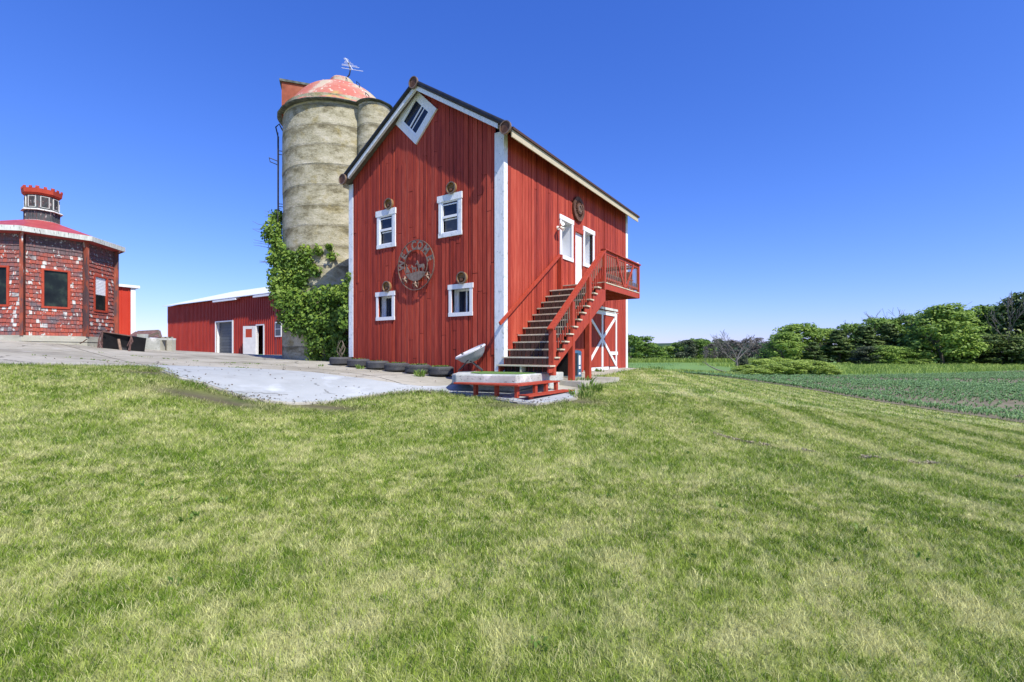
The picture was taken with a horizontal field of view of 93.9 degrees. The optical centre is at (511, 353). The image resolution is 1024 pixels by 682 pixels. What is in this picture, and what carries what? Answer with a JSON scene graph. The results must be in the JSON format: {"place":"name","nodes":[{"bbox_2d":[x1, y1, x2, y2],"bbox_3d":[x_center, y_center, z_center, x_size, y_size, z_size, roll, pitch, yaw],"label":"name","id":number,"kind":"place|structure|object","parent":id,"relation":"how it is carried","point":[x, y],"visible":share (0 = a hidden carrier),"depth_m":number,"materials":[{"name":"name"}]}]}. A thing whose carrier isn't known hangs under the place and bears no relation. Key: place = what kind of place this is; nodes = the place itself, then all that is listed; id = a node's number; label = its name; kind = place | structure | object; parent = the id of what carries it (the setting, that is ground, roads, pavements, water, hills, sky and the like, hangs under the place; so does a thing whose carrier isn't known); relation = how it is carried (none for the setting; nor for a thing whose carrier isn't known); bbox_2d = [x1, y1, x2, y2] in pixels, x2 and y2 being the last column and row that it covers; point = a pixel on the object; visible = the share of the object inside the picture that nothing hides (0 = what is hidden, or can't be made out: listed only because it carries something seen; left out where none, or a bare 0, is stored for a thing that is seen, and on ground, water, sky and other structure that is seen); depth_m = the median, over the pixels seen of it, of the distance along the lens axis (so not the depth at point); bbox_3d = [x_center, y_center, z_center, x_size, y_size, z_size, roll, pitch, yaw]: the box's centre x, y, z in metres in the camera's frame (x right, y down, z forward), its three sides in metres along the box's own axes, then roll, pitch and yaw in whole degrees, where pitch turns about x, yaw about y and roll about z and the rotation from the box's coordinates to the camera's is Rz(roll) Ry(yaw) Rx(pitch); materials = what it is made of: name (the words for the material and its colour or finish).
{"place":"outdoors","nodes":[
{"label":"outdoors","id":0,"kind":"place"},
{"bbox_2d":[0,354,1023,681],"bbox_3d":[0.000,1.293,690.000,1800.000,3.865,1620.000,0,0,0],"label":"ground","id":1,"kind":"structure","parent":0,"point":[234,400],"depth_m":3.15,"materials":[{"name":"plant"}]},
{"bbox_2d":[119,284,139,334],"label":"steel outbuilding","id":2,"kind":"structure","parent":1,"relation":"on","point":[127,309],"depth_m":24.55,"materials":[{"name":"red metal"}]},
{"bbox_2d":[145,337,175,350],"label":"bunker wall","id":3,"kind":"structure","parent":1,"relation":"on","point":[166,343],"depth_m":21.20,"materials":[{"name":"concrete"}]},
{"bbox_2d":[130,330,161,337],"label":"collapsed roof","id":4,"kind":"structure","parent":3,"relation":"on","point":[150,334],"depth_m":23.24,"materials":[{"name":"metal"}]},
{"bbox_2d":[0,340,640,404],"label":"concrete yard","id":5,"kind":"structure","parent":1,"relation":"on","point":[15,352],"depth_m":13.95,"materials":[{"name":"concrete"}]},
{"bbox_2d":[0,185,124,346],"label":"octagonal building","id":6,"kind":"structure","parent":5,"relation":"on","point":[59,283],"depth_m":16.99,"materials":[{"name":"red brick"}]},
{"bbox_2d":[0,265,9,306],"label":"window","id":7,"kind":"structure","parent":6,"relation":"in","point":[4,269],"depth_m":16.12,"materials":[{"name":"wood"}]},
{"bbox_2d":[41,268,69,308],"bbox_3d":[-16.072,-2.260,16.869,0.075,1.380,0.751,0,0,36],"label":"window","id":8,"kind":"structure","parent":6,"relation":"in","point":[55,284],"depth_m":16.88,"materials":[{"name":"glass"}]},
{"bbox_2d":[93,274,107,312],"bbox_3d":[-15.736,-2.260,18.306,0.075,1.380,0.767,0,0,-9],"label":"window","id":9,"kind":"structure","parent":6,"relation":"in","point":[100,299],"depth_m":18.33,"materials":[{"name":"white plastic"}]},
{"bbox_2d":[97,330,145,351],"bbox_3d":[-14.400,-0.415,17.591,1.200,0.844,1.632,0,0,-24],"label":"scrap box","id":10,"kind":"object","parent":5,"relation":"on","point":[109,340],"visible":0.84,"depth_m":17.64,"materials":[{"name":"black metal"}]},
{"bbox_2d":[32,352,280,367],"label":"crack weeds","id":11,"kind":"object","parent":5,"relation":"on","point":[163,358],"visible":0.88,"depth_m":12.97,"materials":[{"name":"green plant"}]},
{"bbox_2d":[162,286,281,354],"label":"machine shed","id":12,"kind":"structure","parent":5,"relation":"on","point":[241,322],"depth_m":35.50,"materials":[{"name":"red metal"}]},
{"bbox_2d":[219,322,231,352],"bbox_3d":[-21.008,-1.002,35.366,2.400,2.603,0.040,0,0,34],"label":"roller door","id":13,"kind":"structure","parent":12,"relation":"in","point":[225,328],"depth_m":35.50,"materials":[{"name":"metal"}]},
{"bbox_2d":[243,326,255,353],"bbox_3d":[-17.978,-0.840,32.769,1.000,2.040,0.040,0,0,13],"label":"open door","id":14,"kind":"structure","parent":12,"relation":"in","point":[249,332],"depth_m":32.74,"materials":[{"name":"wood"}]},
{"bbox_2d":[275,322,281,336],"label":"window","id":15,"kind":"structure","parent":12,"relation":"in","point":[278,328],"depth_m":31.12,"materials":[{"name":"white paint"}]},
{"bbox_2d":[45,356,568,404],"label":"dirt crumbs","id":16,"kind":"object","parent":5,"relation":"on","point":[324,375],"visible":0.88,"depth_m":10.29,"materials":[{"name":"soil"}]},
{"bbox_2d":[269,75,392,359],"bbox_3d":[-7.490,-5.707,20.996,5.390,12.623,5.121,0,0,0],"label":"silo","id":17,"kind":"object","parent":5,"relation":"on","point":[331,125],"visible":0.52,"depth_m":18.76,"materials":[{"name":"concrete"}]},
{"bbox_2d":[253,208,350,360],"bbox_3d":[-8.051,-2.842,18.427,6.413,6.610,1.716,0,0,33],"label":"climbing vine","id":18,"kind":"object","parent":17,"relation":"attached to","point":[313,325],"visible":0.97,"depth_m":18.13,"materials":[{"name":"green plant"}]},
{"bbox_2d":[329,341,351,364],"bbox_3d":[-5.742,-0.027,16.055,0.723,0.798,0.723,0,0,-40],"label":"tyre planter","id":19,"kind":"object","parent":5,"relation":"on","point":[338,360],"visible":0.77,"depth_m":15.78,"materials":[{"name":"black rubber"}]},
{"bbox_2d":[135,365,575,402],"bbox_3d":[-3.900,0.696,11.075,11.000,0.827,3.150,0,0,0],"label":"concrete apron","id":20,"kind":"object","parent":5,"relation":"on","point":[290,386],"visible":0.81,"depth_m":10.94,"materials":[{"name":"concrete"}]},
{"bbox_2d":[347,358,369,366],"bbox_3d":[-4.977,0.285,15.544,0.715,0.288,0.715,0,0,33],"label":"tyre planter","id":21,"kind":"object","parent":5,"relation":"on","point":[355,361],"visible":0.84,"depth_m":15.24,"materials":[{"name":"black rubber"}]},
{"bbox_2d":[305,357,426,376],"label":"weeds","id":22,"kind":"object","parent":5,"relation":"on","point":[421,373],"visible":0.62,"depth_m":14.70,"materials":[{"name":"green plant"}]},
{"bbox_2d":[366,360,388,368],"bbox_3d":[-4.228,0.338,15.045,0.706,0.288,0.706,0,0,-7],"label":"tyre planter","id":23,"kind":"object","parent":5,"relation":"on","point":[374,364],"visible":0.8,"depth_m":14.74,"materials":[{"name":"black rubber"}]},
{"bbox_2d":[384,362,408,370],"bbox_3d":[-3.497,0.393,14.556,0.762,0.288,0.762,0,0,6],"label":"tyre planter","id":24,"kind":"object","parent":5,"relation":"on","point":[395,366],"visible":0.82,"depth_m":14.23,"materials":[{"name":"black rubber"}]},
{"bbox_2d":[405,363,430,372],"bbox_3d":[-2.765,0.431,14.067,0.762,0.288,0.762,0,0,39],"label":"tyre planter","id":25,"kind":"object","parent":5,"relation":"on","point":[410,368],"visible":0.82,"depth_m":13.76,"materials":[{"name":"black rubber"}]},
{"bbox_2d":[428,365,453,374],"bbox_3d":[-2.016,0.474,13.567,0.731,0.288,0.731,0,0,-40],"label":"tyre planter","id":26,"kind":"object","parent":5,"relation":"on","point":[440,370],"visible":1,"depth_m":13.28,"materials":[{"name":"black rubber"}]},
{"bbox_2d":[452,371,562,390],"bbox_3d":[-0.420,0.876,12.492,2.550,0.747,2.735,0,0,34],"label":"concrete stoop","id":27,"kind":"object","parent":5,"relation":"on","point":[464,376],"visible":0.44,"depth_m":11.46,"materials":[{"name":"concrete"}]},
{"bbox_2d":[455,344,485,370],"bbox_3d":[-1.127,0.106,12.950,0.826,0.741,0.886,0,0,0],"label":"saucer chair","id":28,"kind":"object","parent":27,"relation":"on","point":[472,355],"visible":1,"depth_m":12.69,"materials":[{"name":"plastic"}]},
{"bbox_2d":[471,371,531,373],"bbox_3d":[-0.387,0.493,12.064,1.780,0.013,1.170,0,0,34],"label":"door mat","id":29,"kind":"object","parent":27,"relation":"on","point":[486,372],"depth_m":12.09,"materials":[{"name":"green carpet"}]},
{"bbox_2d":[453,380,573,399],"bbox_3d":[0.050,0.967,11.502,2.130,0.566,2.140,0,0,34],"label":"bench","id":30,"kind":"object","parent":5,"relation":"on","point":[516,389],"visible":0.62,"depth_m":10.92,"materials":[{"name":"wood"}]},
{"bbox_2d":[496,248,640,380],"bbox_3d":[2.155,-1.216,15.050,1.630,4.032,6.820,0,0,34],"label":"outdoor staircase","id":31,"kind":"structure","parent":5,"relation":"on","point":[562,313],"depth_m":13.62,"materials":[{"name":"red painted timber"},{"name":"weathered brown wood"}]},
{"bbox_2d":[598,272,631,289],"bbox_3d":[3.770,-2.578,17.459,1.200,0.744,0.420,0,0,34],"label":"landing bench","id":32,"kind":"object","parent":31,"relation":"on","point":[620,277],"visible":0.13,"depth_m":17.49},
{"bbox_2d":[559,376,618,387],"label":"concrete slab","id":33,"kind":"structure","parent":5,"relation":"on","point":[567,382],"depth_m":12.89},
{"bbox_2d":[556,350,581,376],"bbox_3d":[1.756,0.318,15.083,0.750,0.835,0.470,0,0,34],"label":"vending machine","id":34,"kind":"object","parent":33,"relation":"on","point":[562,365],"visible":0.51,"depth_m":14.89,"materials":[{"name":"blue metal"}]},
{"bbox_2d":[343,81,639,372],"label":"barn","id":35,"kind":"structure","parent":1,"relation":"on","point":[493,222],"depth_m":14.63,"materials":[{"name":"red"}]},
{"bbox_2d":[375,291,394,320],"bbox_3d":[-4.038,-1.535,15.695,0.920,0.930,0.352,0,0,34],"label":"window","id":36,"kind":"structure","parent":35,"relation":"in","point":[388,301],"depth_m":15.76,"materials":[{"name":"white paint"}]},
{"bbox_2d":[376,207,395,249],"bbox_3d":[-4.082,-4.040,15.561,0.930,1.240,0.104,0,0,34],"label":"window","id":37,"kind":"structure","parent":35,"relation":"in","point":[386,219],"depth_m":15.56,"materials":[{"name":"white paint"}]},
{"bbox_2d":[382,281,391,291],"bbox_3d":[-4.040,-2.150,15.471,0.360,0.360,0.103,0,0,34],"label":"round tub","id":38,"kind":"object","parent":35,"relation":"attached to","point":[386,286],"visible":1,"depth_m":15.46,"materials":[{"name":"brown wood"}]},
{"bbox_2d":[384,198,393,208],"bbox_3d":[-3.965,-4.810,15.421,0.360,0.360,0.103,0,0,34],"label":"round tub","id":39,"kind":"object","parent":35,"relation":"attached to","point":[388,203],"visible":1,"depth_m":15.42,"materials":[{"name":"brown wood"}]},
{"bbox_2d":[408,76,417,88],"bbox_3d":[-2.964,-8.135,14.381,0.356,0.356,0.060,0,0,34],"label":"round end cap","id":40,"kind":"object","parent":35,"relation":"attached to","point":[412,82],"visible":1,"depth_m":14.36,"materials":[{"name":"wood"}]},
{"bbox_2d":[398,240,434,289],"bbox_3d":[-2.966,-2.705,14.675,1.544,1.544,0.068,0,0,34],"label":"welcome sign","id":41,"kind":"object","parent":35,"relation":"attached to","point":[418,275],"visible":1,"depth_m":14.66,"materials":[{"name":"metal"}]},
{"bbox_2d":[396,92,437,144],"bbox_3d":[-2.962,-7.290,14.772,1.750,1.697,0.063,0,0,34],"label":"window","id":42,"kind":"structure","parent":35,"relation":"in","point":[414,120],"depth_m":14.74,"materials":[{"name":"white paint"}]},
{"bbox_2d":[437,191,462,238],"bbox_3d":[-1.812,-4.040,14.044,0.950,1.240,0.104,0,0,34],"label":"window","id":43,"kind":"structure","parent":35,"relation":"in","point":[449,205],"depth_m":14.06,"materials":[{"name":"white paint"}]},
{"bbox_2d":[446,181,456,193],"bbox_3d":[-1.761,-4.815,13.949,0.360,0.360,0.103,0,0,34],"label":"round tub","id":44,"kind":"object","parent":35,"relation":"attached to","point":[451,187],"visible":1,"depth_m":13.95,"materials":[{"name":"brown wood"}]},
{"bbox_2d":[448,282,473,316],"bbox_3d":[-1.401,-1.535,13.931,0.940,0.930,0.352,0,0,34],"label":"window","id":45,"kind":"structure","parent":35,"relation":"in","point":[463,298],"depth_m":14.02,"materials":[{"name":"white paint"}]},
{"bbox_2d":[456,271,467,283],"bbox_3d":[-1.433,-2.165,13.730,0.360,0.360,0.103,0,0,34],"label":"round tub","id":46,"kind":"object","parent":35,"relation":"attached to","point":[461,277],"visible":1,"depth_m":13.72,"materials":[{"name":"brown wood"}]},
{"bbox_2d":[499,120,511,134],"bbox_3d":[-0.174,-5.905,12.517,0.356,0.356,0.060,0,0,34],"label":"round end cap","id":47,"kind":"object","parent":35,"relation":"attached to","point":[505,126],"visible":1,"depth_m":12.50,"materials":[{"name":"wood"}]},
{"bbox_2d":[559,214,573,261],"bbox_3d":[1.656,-3.835,16.160,0.472,1.430,1.010,0,0,34],"label":"window","id":48,"kind":"structure","parent":35,"relation":"in","point":[566,236],"depth_m":16.38,"materials":[{"name":"white paint"}]},
{"bbox_2d":[572,197,584,220],"bbox_3d":[2.333,-5.030,16.700,0.126,0.840,0.840,0,0,34],"label":"wall wheel","id":49,"kind":"object","parent":35,"relation":"attached to","point":[578,209],"depth_m":16.62,"materials":[{"name":"wood"}]},
{"bbox_2d":[575,232,581,283],"bbox_3d":[2.323,-3.220,16.903,0.090,2.040,0.670,0,0,34],"label":"door","id":50,"kind":"structure","parent":35,"relation":"in","point":[578,238],"depth_m":16.95,"materials":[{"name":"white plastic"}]},
{"bbox_2d":[583,226,594,267],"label":"window","id":51,"kind":"structure","parent":35,"relation":"in","point":[587,232],"depth_m":17.81,"materials":[{"name":"white paint"}]},
{"bbox_2d":[584,306,617,370],"bbox_3d":[3.477,-0.570,18.425,0.105,2.440,3.100,0,0,34],"label":"sliding door","id":52,"kind":"structure","parent":35,"relation":"in","point":[604,353],"depth_m":18.52,"materials":[{"name":"red"}]},
{"bbox_2d":[21,377,1023,650],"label":"lawn weeds","id":53,"kind":"object","parent":1,"relation":"on","point":[193,513],"visible":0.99,"depth_m":3.92,"materials":[{"name":"green plant"}]},
{"bbox_2d":[567,366,663,397],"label":"edge weeds","id":54,"kind":"object","parent":1,"relation":"on","point":[591,385],"visible":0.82,"depth_m":12.16,"materials":[{"name":"green plant"}]},
{"bbox_2d":[628,334,646,358],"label":"distant tree","id":55,"kind":"object","parent":1,"relation":"on","point":[634,340],"visible":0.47,"depth_m":148.28,"materials":[{"name":"green plant"}]},
{"bbox_2d":[629,336,656,359],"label":"distant tree","id":56,"kind":"object","parent":1,"relation":"on","point":[645,346],"visible":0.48,"depth_m":154.24,"materials":[{"name":"green plant"}]},
{"bbox_2d":[628,363,681,369],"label":"field growth","id":57,"kind":"object","parent":1,"relation":"on","point":[642,365],"visible":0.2,"depth_m":92.50,"materials":[{"name":"green plant"}]},
{"bbox_2d":[643,344,668,359],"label":"distant tree","id":58,"kind":"object","parent":1,"relation":"on","point":[650,351],"visible":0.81,"depth_m":148.57,"materials":[{"name":"green plant"}]},
{"bbox_2d":[657,345,675,359],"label":"distant tree","id":59,"kind":"object","parent":1,"relation":"on","point":[669,349],"visible":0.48,"depth_m":153.63,"materials":[{"name":"green plant"}]},
{"bbox_2d":[664,342,688,359],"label":"distant tree","id":60,"kind":"object","parent":1,"relation":"on","point":[674,344],"visible":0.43,"depth_m":158.85,"materials":[{"name":"green plant"}]},
{"bbox_2d":[673,340,698,359],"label":"distant tree","id":61,"kind":"object","parent":1,"relation":"on","point":[691,348],"visible":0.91,"depth_m":148.97,"materials":[{"name":"green plant"}]},
{"bbox_2d":[636,367,745,374],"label":"tall grass","id":62,"kind":"structure","parent":1,"relation":"on","point":[719,371],"depth_m":46.35,"materials":[{"name":"green plant"}]},
{"bbox_2d":[628,357,756,362],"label":"field edge scrub","id":63,"kind":"object","parent":1,"relation":"on","point":[676,360],"visible":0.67,"depth_m":135.53,"materials":[{"name":"green plant"}]},
{"bbox_2d":[694,338,716,361],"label":"distant tree","id":64,"kind":"object","parent":1,"relation":"on","point":[702,342],"visible":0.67,"depth_m":148.58,"materials":[{"name":"green plant"}]},
{"bbox_2d":[701,343,718,358],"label":"bare thicket tree","id":65,"kind":"object","parent":1,"relation":"on","point":[711,345],"visible":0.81,"depth_m":141.45,"materials":[{"name":"grey plant"}]},
{"bbox_2d":[719,339,746,357],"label":"bare thicket tree","id":66,"kind":"object","parent":1,"relation":"on","point":[733,341],"visible":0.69,"depth_m":141.37,"materials":[{"name":"grey plant"}]},
{"bbox_2d":[710,329,760,367],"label":"dead tree","id":67,"kind":"object","parent":1,"relation":"on","point":[717,342],"visible":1,"depth_m":63.01,"materials":[{"name":"grey wood"}]},
{"bbox_2d":[735,354,749,370],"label":"overgrown shrub","id":68,"kind":"object","parent":1,"relation":"on","point":[743,360],"visible":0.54,"depth_m":65.44,"materials":[{"name":"green plant"}]},
{"bbox_2d":[730,364,756,372],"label":"overgrown shrub","id":69,"kind":"object","parent":1,"relation":"on","point":[741,367],"visible":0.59,"depth_m":59.61,"materials":[{"name":"green plant"}]},
{"bbox_2d":[734,338,758,358],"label":"bare thicket tree","id":70,"kind":"object","parent":1,"relation":"on","point":[745,341],"visible":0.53,"depth_m":141.38,"materials":[{"name":"grey plant"}]},
{"bbox_2d":[745,337,766,358],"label":"bare thicket tree","id":71,"kind":"object","parent":1,"relation":"on","point":[756,344],"visible":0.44,"depth_m":141.36,"materials":[{"name":"grey plant"}]},
{"bbox_2d":[738,368,775,374],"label":"overgrown shrub","id":72,"kind":"object","parent":1,"relation":"on","point":[757,370],"visible":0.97,"depth_m":52.46,"materials":[{"name":"green plant"}]},
{"bbox_2d":[745,358,777,365],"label":"overgrown shrub","id":73,"kind":"object","parent":1,"relation":"on","point":[762,361],"visible":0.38,"depth_m":61.05,"materials":[{"name":"green plant"}]},
{"bbox_2d":[753,363,789,374],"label":"overgrown shrub","id":74,"kind":"object","parent":1,"relation":"on","point":[776,368],"visible":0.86,"depth_m":52.98,"materials":[{"name":"green plant"}]},
{"bbox_2d":[753,331,807,359],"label":"broadleaf tree","id":75,"kind":"object","parent":1,"relation":"on","point":[788,339],"visible":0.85,"depth_m":102.25,"materials":[{"name":"green plant"}]},
{"bbox_2d":[776,360,812,374],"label":"overgrown shrub","id":76,"kind":"object","parent":1,"relation":"on","point":[794,364],"visible":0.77,"depth_m":54.83,"materials":[{"name":"green plant"}]},
{"bbox_2d":[771,322,830,360],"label":"broadleaf tree","id":77,"kind":"object","parent":1,"relation":"on","point":[808,329],"visible":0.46,"depth_m":107.84,"materials":[{"name":"green plant"}]},
{"bbox_2d":[800,342,829,361],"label":"cedar","id":78,"kind":"object","parent":1,"relation":"on","point":[813,349],"visible":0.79,"depth_m":99.34,"materials":[{"name":"green plant"}]},
{"bbox_2d":[795,361,838,375],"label":"overgrown shrub","id":79,"kind":"object","parent":1,"relation":"on","point":[824,366],"visible":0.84,"depth_m":54.08,"materials":[{"name":"green plant"}]},
{"bbox_2d":[797,328,848,361],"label":"broadleaf tree","id":80,"kind":"object","parent":1,"relation":"on","point":[824,340],"visible":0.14,"depth_m":109.87,"materials":[{"name":"green plant"}]},
{"bbox_2d":[823,330,855,362],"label":"cedar","id":81,"kind":"object","parent":1,"relation":"on","point":[841,341],"visible":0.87,"depth_m":103.06,"materials":[{"name":"green plant"}]},
{"bbox_2d":[826,323,873,362],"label":"broadleaf tree","id":82,"kind":"object","parent":1,"relation":"on","point":[851,327],"visible":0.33,"depth_m":104.85,"materials":[{"name":"green plant"}]},
{"bbox_2d":[690,362,1023,374],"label":"verge grass","id":83,"kind":"structure","parent":1,"relation":"on","point":[853,368],"depth_m":74.15,"materials":[{"name":"green plant"}]},
{"bbox_2d":[841,326,888,362],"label":"cedar","id":84,"kind":"object","parent":1,"relation":"on","point":[867,334],"visible":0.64,"depth_m":101.91,"materials":[{"name":"green plant"}]},
{"bbox_2d":[713,432,1023,477],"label":"grass clippings","id":85,"kind":"object","parent":1,"relation":"on","point":[868,456],"depth_m":7.75,"materials":[{"name":"plant"}]},
{"bbox_2d":[845,346,894,365],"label":"broadleaf tree","id":86,"kind":"object","parent":1,"relation":"on","point":[861,353],"visible":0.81,"depth_m":95.45,"materials":[{"name":"green plant"}]},
{"bbox_2d":[862,345,907,364],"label":"broadleaf tree","id":87,"kind":"object","parent":1,"relation":"on","point":[891,352],"visible":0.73,"depth_m":92.99,"materials":[{"name":"green plant"}]},
{"bbox_2d":[859,317,911,361],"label":"broadleaf tree","id":88,"kind":"object","parent":1,"relation":"on","point":[876,323],"visible":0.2,"depth_m":105.68,"materials":[{"name":"green plant"}]},
{"bbox_2d":[873,324,908,354],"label":"cedar","id":89,"kind":"object","parent":1,"relation":"on","point":[892,335],"visible":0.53,"depth_m":102.77,"materials":[{"name":"green plant"}]},
{"bbox_2d":[875,313,928,362],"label":"broadleaf tree","id":90,"kind":"object","parent":1,"relation":"on","point":[900,320],"visible":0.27,"depth_m":106.83,"materials":[{"name":"green plant"}]},
{"bbox_2d":[885,346,926,364],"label":"broadleaf tree","id":91,"kind":"object","parent":1,"relation":"on","point":[910,355],"visible":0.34,"depth_m":95.44,"materials":[{"name":"green plant"}]},
{"bbox_2d":[895,302,993,364],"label":"broadleaf tree","id":92,"kind":"object","parent":1,"relation":"on","point":[947,316],"visible":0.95,"depth_m":94.55,"materials":[{"name":"green plant"}]},
{"bbox_2d":[944,333,1007,363],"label":"broadleaf tree","id":93,"kind":"object","parent":1,"relation":"on","point":[976,358],"visible":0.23,"depth_m":95.88,"materials":[{"name":"green plant"}]},
{"bbox_2d":[945,304,1018,362],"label":"broadleaf tree","id":94,"kind":"object","parent":1,"relation":"on","point":[981,310],"visible":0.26,"depth_m":101.49,"materials":[{"name":"green plant"}]},
{"bbox_2d":[970,334,1023,364],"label":"broadleaf tree","id":95,"kind":"object","parent":1,"relation":"on","point":[1016,350],"visible":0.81,"depth_m":92.96,"materials":[{"name":"green plant"}]},
{"bbox_2d":[979,303,1023,362],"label":"broadleaf tree","id":96,"kind":"object","parent":1,"relation":"on","point":[1018,319],"visible":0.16,"depth_m":99.08,"materials":[{"name":"green plant"}]},
{"bbox_2d":[981,291,1023,361],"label":"broadleaf tree","id":97,"kind":"object","parent":1,"relation":"on","point":[1017,299],"visible":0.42,"depth_m":98.04,"materials":[{"name":"green plant"}]},
{"bbox_2d":[984,291,1023,361],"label":"pale snag","id":98,"kind":"object","parent":1,"relation":"on","point":[1007,306],"visible":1,"depth_m":91.91,"materials":[{"name":"grey wood"}]},
{"bbox_2d":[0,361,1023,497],"bbox_3d":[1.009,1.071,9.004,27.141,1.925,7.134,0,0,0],"label":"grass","id":99,"kind":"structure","parent":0,"point":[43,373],"depth_m":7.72,"materials":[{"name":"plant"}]},
{"bbox_2d":[0,0,1023,348],"label":"sky","id":100,"kind":"structure","parent":0,"point":[825,163],"materials":[{"name":"blue"}]},
{"bbox_2d":[629,342,833,355],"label":"hill","id":101,"kind":"structure","parent":0,"point":[663,344],"depth_m":550.92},
{"bbox_2d":[591,367,1023,426],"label":"grass","id":102,"kind":"structure","parent":0,"point":[759,385],"depth_m":15.91,"materials":[{"name":"plant"}]},
{"bbox_2d":[700,370,1023,422],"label":"tilled field","id":103,"kind":"structure","parent":0,"point":[1011,403],"depth_m":22.89,"materials":[{"name":"plant"}]},
{"bbox_2d":[677,369,1023,420],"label":"maize seedlings","id":104,"kind":"object","parent":103,"relation":"on","point":[991,386],"visible":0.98,"depth_m":31.35,"materials":[{"name":"green plant"}]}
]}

